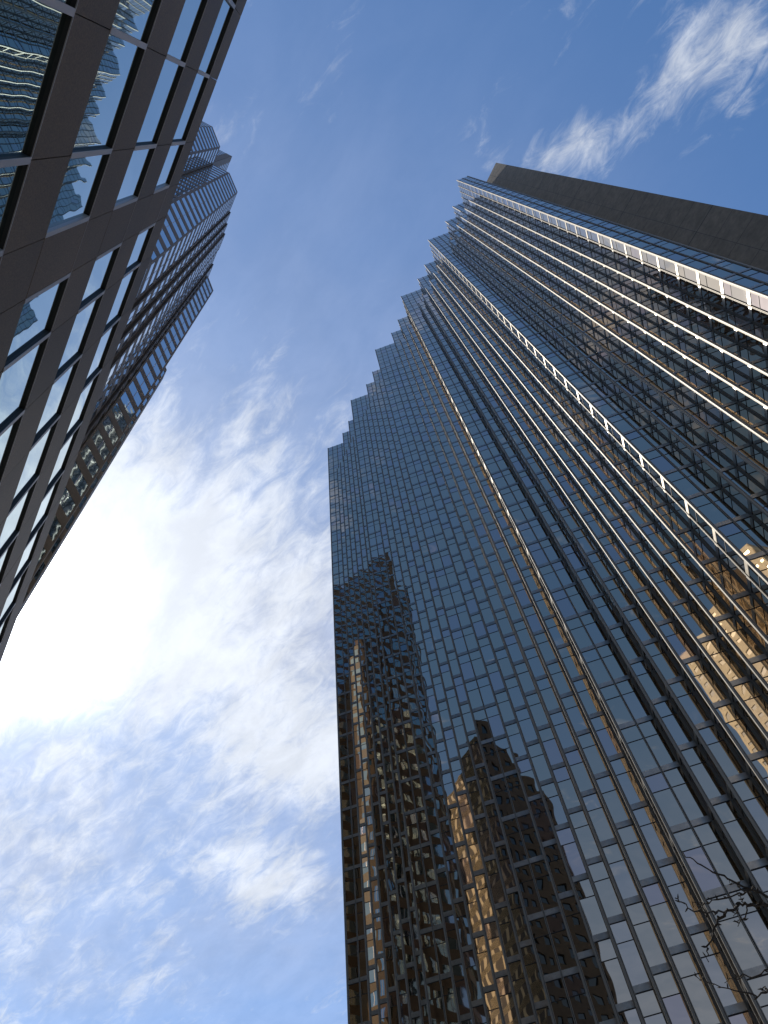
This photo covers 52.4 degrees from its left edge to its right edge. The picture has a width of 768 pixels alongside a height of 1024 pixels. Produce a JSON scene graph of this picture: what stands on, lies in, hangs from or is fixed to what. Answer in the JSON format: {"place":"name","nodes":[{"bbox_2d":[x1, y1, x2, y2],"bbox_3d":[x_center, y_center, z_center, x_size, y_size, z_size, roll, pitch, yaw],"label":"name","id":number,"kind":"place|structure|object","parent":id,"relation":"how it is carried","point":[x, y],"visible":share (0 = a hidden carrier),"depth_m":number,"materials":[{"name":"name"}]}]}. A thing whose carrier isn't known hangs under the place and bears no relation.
{"place":"outdoors","nodes":[
{"label":"outdoors","id":0,"kind":"place"},
{"bbox_2d":[0,0,767,1023],"label":"sky","id":1,"kind":"structure","parent":0,"point":[171,847],"materials":[{"name":"blue"}]},
{"bbox_2d":[328,163,767,1023],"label":"glass tower","id":2,"kind":"structure","parent":0,"point":[548,487],"depth_m":64.10,"materials":[{"name":"blue glass"}]},
{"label":"road","id":3,"kind":"structure","parent":0,"visible":0},
{"bbox_2d":[675,850,767,999],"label":"street tree","id":4,"kind":"object","parent":3,"relation":"on","point":[742,904],"visible":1,"depth_m":4.93,"materials":[{"name":"brown plant"}]},
{"bbox_3d":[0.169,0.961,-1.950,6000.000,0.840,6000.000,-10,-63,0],"label":"ground","id":5,"kind":"structure","parent":0,"visible":0},
{"bbox_2d":[0,0,246,661],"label":"granite building","id":6,"kind":"structure","parent":5,"relation":"on","point":[103,105],"depth_m":13.21,"materials":[{"name":"grey stone"}]},
{"bbox_2d":[0,273,70,482],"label":"window","id":7,"kind":"structure","parent":6,"relation":"in","point":[39,311],"depth_m":12.91,"materials":[{"name":"teal glass"}]},
{"bbox_2d":[0,0,76,256],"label":"window","id":8,"kind":"structure","parent":6,"relation":"in","point":[33,33],"depth_m":8.04,"materials":[{"name":"teal glass"}]},
{"bbox_2d":[0,242,121,584],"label":"window","id":9,"kind":"structure","parent":6,"relation":"in","point":[95,289],"depth_m":17.12,"materials":[{"name":"teal glass"}]},
{"bbox_2d":[0,222,155,643],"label":"window","id":10,"kind":"structure","parent":6,"relation":"in","point":[141,243],"depth_m":21.42,"materials":[{"name":"teal glass"}]},
{"bbox_2d":[45,0,160,237],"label":"window","id":11,"kind":"structure","parent":6,"relation":"in","point":[133,22],"depth_m":11.24,"materials":[{"name":"teal glass"}]},
{"bbox_2d":[113,0,207,210],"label":"window","id":12,"kind":"structure","parent":6,"relation":"in","point":[192,12],"depth_m":14.77,"materials":[{"name":"teal glass"}]},
{"bbox_2d":[153,0,236,193],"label":"window","id":13,"kind":"structure","parent":6,"relation":"in","point":[225,13],"depth_m":18.24,"materials":[{"name":"teal glass"}]},
{"bbox_2d":[17,121,236,616],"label":"office tower","id":14,"kind":"structure","parent":5,"relation":"on","point":[174,293],"depth_m":88.84,"materials":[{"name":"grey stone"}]},
{"bbox_2d":[19,122,235,611],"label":"window","id":15,"kind":"structure","parent":14,"relation":"in","point":[71,519],"depth_m":93.01,"materials":[{"name":"blue glass"}]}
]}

